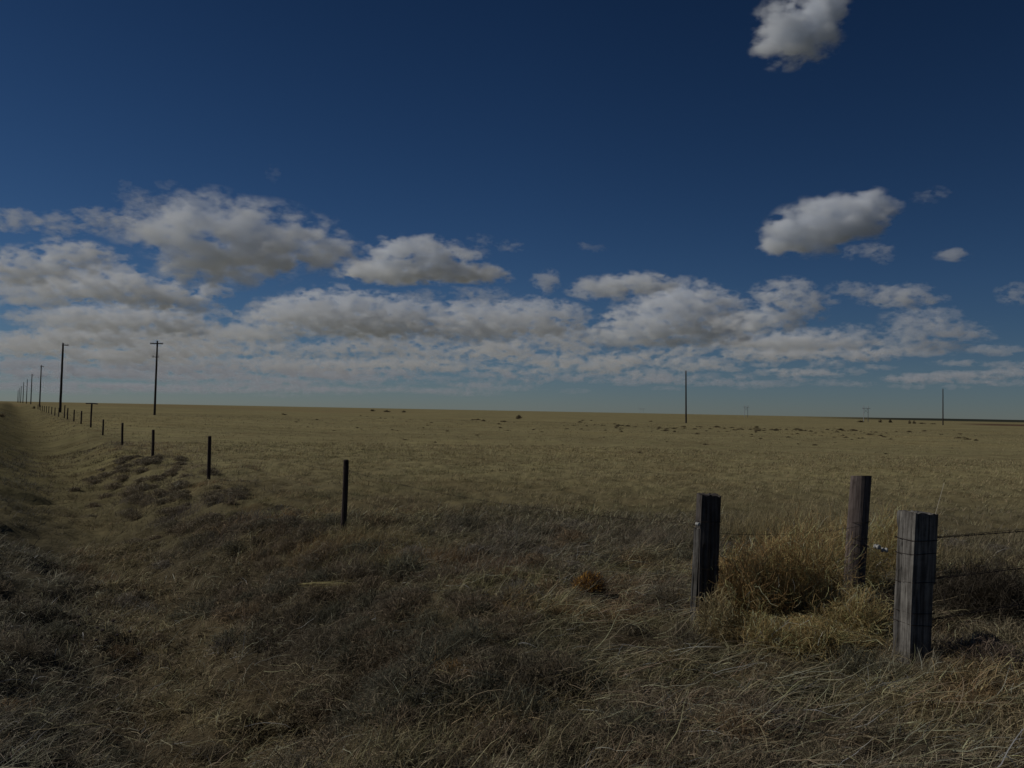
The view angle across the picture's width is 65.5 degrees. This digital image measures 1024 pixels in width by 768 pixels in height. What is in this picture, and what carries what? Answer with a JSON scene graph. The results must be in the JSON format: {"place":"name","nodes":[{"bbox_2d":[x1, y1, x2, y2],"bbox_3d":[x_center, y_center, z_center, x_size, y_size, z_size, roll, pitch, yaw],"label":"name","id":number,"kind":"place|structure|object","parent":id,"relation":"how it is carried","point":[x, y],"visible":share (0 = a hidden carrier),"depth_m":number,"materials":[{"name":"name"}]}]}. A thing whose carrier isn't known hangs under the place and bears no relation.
{"place":"outdoors","nodes":[
{"label":"outdoors","id":0,"kind":"place"},
{"bbox_2d":[0,401,1023,767],"bbox_3d":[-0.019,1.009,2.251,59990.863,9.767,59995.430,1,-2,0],"label":"ground","id":1,"kind":"structure","parent":0,"point":[44,447],"depth_m":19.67,"materials":[{"name":"beige plant"}]},
{"bbox_2d":[30,374,33,403],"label":"utility pole","id":2,"kind":"object","parent":1,"relation":"on","point":[31,390],"visible":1,"depth_m":316.88,"materials":[{"name":"brown wood"}]},
{"bbox_2d":[39,365,43,404],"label":"utility pole","id":3,"kind":"object","parent":1,"relation":"on","point":[41,366],"visible":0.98,"depth_m":229.90,"materials":[{"name":"brown wood"}]},
{"bbox_2d":[59,343,68,412],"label":"utility pole","id":4,"kind":"object","parent":1,"relation":"on","point":[60,395],"visible":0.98,"depth_m":137.93,"materials":[{"name":"brown wood"}]},
{"bbox_2d":[86,403,97,427],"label":"slim fence post","id":5,"kind":"object","parent":1,"relation":"on","point":[91,413],"visible":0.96,"depth_m":56.90,"materials":[{"name":"brown wood"}]},
{"bbox_2d":[102,419,103,434],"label":"slim fence post","id":6,"kind":"object","parent":1,"relation":"on","point":[103,427],"visible":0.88,"depth_m":48.90,"materials":[{"name":"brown wood"}]},
{"bbox_2d":[121,423,123,443],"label":"slim fence post","id":7,"kind":"object","parent":1,"relation":"on","point":[122,426],"visible":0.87,"depth_m":40.08,"materials":[{"name":"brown wood"}]},
{"bbox_2d":[128,630,131,682],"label":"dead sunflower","id":8,"kind":"object","parent":1,"relation":"on","point":[129,631],"visible":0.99,"depth_m":7.95,"materials":[{"name":"brown plant"}]},
{"bbox_2d":[151,430,154,455],"bbox_3d":[-14.123,2.399,31.325,0.120,1.205,0.113,0,-1,0],"label":"slim fence post","id":9,"kind":"object","parent":1,"relation":"on","point":[153,443],"visible":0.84,"depth_m":31.29,"materials":[{"name":"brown wood"}]},
{"bbox_2d":[150,341,162,414],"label":"utility pole","id":10,"kind":"object","parent":1,"relation":"on","point":[155,388],"visible":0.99,"depth_m":127.97,"materials":[{"name":"brown wood"}]},
{"bbox_2d":[207,436,210,478],"bbox_3d":[-8.534,2.127,22.434,0.104,1.325,0.096,1,-2,0],"label":"slim fence post","id":11,"kind":"object","parent":1,"relation":"on","point":[209,459],"visible":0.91,"depth_m":22.40,"materials":[{"name":"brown wood"}]},
{"bbox_2d":[298,579,352,589],"bbox_3d":[-2.255,2.480,9.877,0.883,0.132,0.210,1,-2,0],"label":"reed bundle","id":12,"kind":"object","parent":1,"relation":"on","point":[320,583],"visible":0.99,"depth_m":9.88,"materials":[{"name":"beige plant"}]},
{"bbox_2d":[340,459,348,530],"bbox_3d":[-2.827,1.967,13.441,0.124,1.384,0.124,2,-2,0],"label":"slim fence post","id":13,"kind":"object","parent":1,"relation":"on","point":[345,492],"visible":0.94,"depth_m":13.41,"materials":[{"name":"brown wood"}]},
{"bbox_2d":[353,498,691,569],"bbox_3d":[-0.486,1.922,10.687,0.029,0.171,7.185,3,-3,-40],"label":"corner wire","id":14,"kind":"object","parent":13,"relation":"attached to","point":[538,545],"visible":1,"depth_m":9.64,"materials":[{"name":"grey metal"}]},
{"bbox_2d":[354,472,694,524],"bbox_3d":[-0.478,1.485,10.701,0.028,0.162,7.185,3,-3,-40],"label":"corner wire","id":15,"kind":"object","parent":13,"relation":"attached to","point":[532,507],"visible":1,"depth_m":9.74,"materials":[{"name":"grey metal"}]},
{"bbox_2d":[420,656,477,686],"bbox_3d":[-0.474,2.185,6.127,0.598,0.174,0.651,2,-2,-33],"label":"weed patch","id":16,"kind":"object","parent":1,"relation":"on","point":[449,665],"visible":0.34,"depth_m":6.12,"materials":[{"name":"brown plant"}]},
{"bbox_2d":[0,454,1023,767],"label":"dead brush","id":17,"kind":"object","parent":1,"relation":"on","point":[414,644],"visible":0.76,"depth_m":7.71,"materials":[{"name":"brown plant"}]},
{"bbox_2d":[563,566,612,599],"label":"rabbitbrush","id":18,"kind":"object","parent":1,"relation":"on","point":[592,578],"visible":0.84,"depth_m":9.08,"materials":[{"name":"brown plant"}]},
{"bbox_2d":[685,371,686,422],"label":"utility pole","id":19,"kind":"object","parent":1,"relation":"on","point":[685,396],"visible":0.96,"depth_m":186.91,"materials":[{"name":"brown wood"}]},
{"bbox_2d":[690,493,720,629],"bbox_3d":[1.913,1.773,7.930,0.273,1.360,0.245,3,-2,-2],"label":"fence post","id":20,"kind":"object","parent":1,"relation":"on","point":[705,562],"visible":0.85,"depth_m":7.85,"materials":[{"name":"grey wood"}]},
{"bbox_2d":[687,575,747,645],"bbox_3d":[1.954,2.112,7.531,0.580,0.632,0.604,0,-2,28],"label":"tumbleweed","id":21,"kind":"object","parent":1,"relation":"on","point":[723,623],"visible":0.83,"depth_m":7.49,"materials":[{"name":"beige plant"}]},
{"bbox_2d":[679,524,804,626],"bbox_3d":[2.313,1.906,8.026,1.196,0.991,1.384,0,-2,31],"label":"tumbleweed","id":22,"kind":"object","parent":1,"relation":"on","point":[750,594],"visible":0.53,"depth_m":7.91,"materials":[{"name":"beige plant"}]},
{"bbox_2d":[708,607,810,662],"bbox_3d":[2.329,2.268,7.405,1.014,0.375,0.973,0,-2,38],"label":"tumbleweed","id":23,"kind":"object","parent":1,"relation":"on","point":[753,624],"visible":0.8,"depth_m":7.28,"materials":[{"name":"beige plant"}]},
{"bbox_2d":[726,495,874,622],"bbox_3d":[2.989,1.752,8.351,1.493,1.237,1.543,3,-2,-39],"label":"clump","id":24,"kind":"object","parent":1,"relation":"on","point":[808,573],"visible":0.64,"depth_m":8.12,"materials":[{"name":"beige plant"}]},
{"bbox_2d":[742,609,889,667],"bbox_3d":[2.796,2.273,7.440,1.521,0.347,1.545,2,-2,-20],"label":"tumbleweed","id":25,"kind":"object","parent":1,"relation":"on","point":[811,630],"visible":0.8,"depth_m":7.20,"materials":[{"name":"beige plant"}]},
{"bbox_2d":[790,498,895,596],"bbox_3d":[4.029,1.915,9.609,1.348,1.197,1.368,0,-2,36],"label":"clump","id":26,"kind":"object","parent":1,"relation":"on","point":[872,582],"visible":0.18,"depth_m":9.42,"materials":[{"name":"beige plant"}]},
{"bbox_2d":[803,574,893,646],"bbox_3d":[3.298,2.137,7.681,1.056,0.555,1.111,0,-2,31],"label":"tumbleweed","id":27,"kind":"object","parent":1,"relation":"on","point":[857,616],"visible":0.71,"depth_m":7.54,"materials":[{"name":"beige plant"}]},
{"bbox_2d":[843,476,887,596],"bbox_3d":[3.870,1.767,8.822,0.469,1.512,0.323,4,-2,0],"label":"fence post","id":28,"kind":"object","parent":1,"relation":"on","point":[859,501],"visible":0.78,"depth_m":8.79,"materials":[{"name":"brown wood"}]},
{"bbox_2d":[720,526,857,535],"bbox_3d":[2.924,1.549,8.358,1.974,0.083,0.028,2,-2,-25],"label":"gate wire","id":29,"kind":"object","parent":28,"relation":"attached to","point":[784,534],"visible":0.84,"depth_m":8.31,"materials":[{"name":"grey metal"}]},
{"bbox_2d":[841,490,949,578],"bbox_3d":[5.168,2.002,10.701,1.438,1.173,1.500,2,-2,-35],"label":"tumbleweed","id":30,"kind":"object","parent":1,"relation":"on","point":[892,534],"visible":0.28,"depth_m":10.60,"materials":[{"name":"brown plant"}]},
{"bbox_2d":[891,510,937,663],"bbox_3d":[3.496,1.795,6.920,0.276,1.370,0.264,4,-3,-14],"label":"fence post","id":31,"kind":"object","parent":1,"relation":"on","point":[916,555],"visible":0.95,"depth_m":6.83,"materials":[{"name":"grey wood"}]},
{"bbox_2d":[932,601,1023,620],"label":"barbed wire","id":32,"kind":"object","parent":31,"relation":"attached to","point":[982,611],"visible":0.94,"depth_m":7.29,"materials":[{"name":"grey metal"}]},
{"bbox_2d":[935,566,1022,578],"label":"barbed wire","id":33,"kind":"object","parent":31,"relation":"attached to","point":[975,573],"visible":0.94,"depth_m":7.27,"materials":[{"name":"grey metal"}]},
{"bbox_2d":[937,529,1022,536],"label":"smooth wire","id":34,"kind":"object","parent":31,"relation":"attached to","point":[977,533],"visible":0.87,"depth_m":7.34,"materials":[{"name":"grey metal"}]},
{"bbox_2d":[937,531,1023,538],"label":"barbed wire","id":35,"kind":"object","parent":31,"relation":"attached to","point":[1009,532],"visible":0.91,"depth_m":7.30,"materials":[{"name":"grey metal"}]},
{"bbox_2d":[942,389,943,424],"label":"utility pole","id":36,"kind":"object","parent":1,"relation":"on","point":[942,409],"visible":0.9,"depth_m":257.88,"materials":[{"name":"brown wood"}]},
{"bbox_2d":[933,549,1023,628],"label":"tumbleweed","id":37,"kind":"object","parent":1,"relation":"on","point":[984,591],"visible":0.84,"depth_m":8.29,"materials":[{"name":"brown plant"}]},
{"bbox_2d":[936,626,1023,669],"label":"tumbleweed","id":38,"kind":"object","parent":1,"relation":"on","point":[971,643],"visible":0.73,"depth_m":6.74,"materials":[{"name":"plant"}]},
{"bbox_2d":[0,440,1023,581],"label":"pasture grass","id":39,"kind":"structure","parent":0,"point":[484,452],"depth_m":26.55,"materials":[{"name":"beige plant"}]},
{"bbox_2d":[0,411,1023,465],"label":"distant grass","id":40,"kind":"structure","parent":0,"point":[424,420],"depth_m":74.39,"materials":[{"name":"beige plant"}]},
{"bbox_2d":[0,0,1023,419],"label":"sky","id":41,"kind":"structure","parent":0,"point":[815,208],"materials":[{"name":"blue"}]},
{"bbox_2d":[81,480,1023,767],"bbox_3d":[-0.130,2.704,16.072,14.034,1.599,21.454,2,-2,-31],"label":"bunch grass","id":42,"kind":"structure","parent":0,"point":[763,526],"depth_m":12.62,"materials":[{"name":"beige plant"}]}
]}

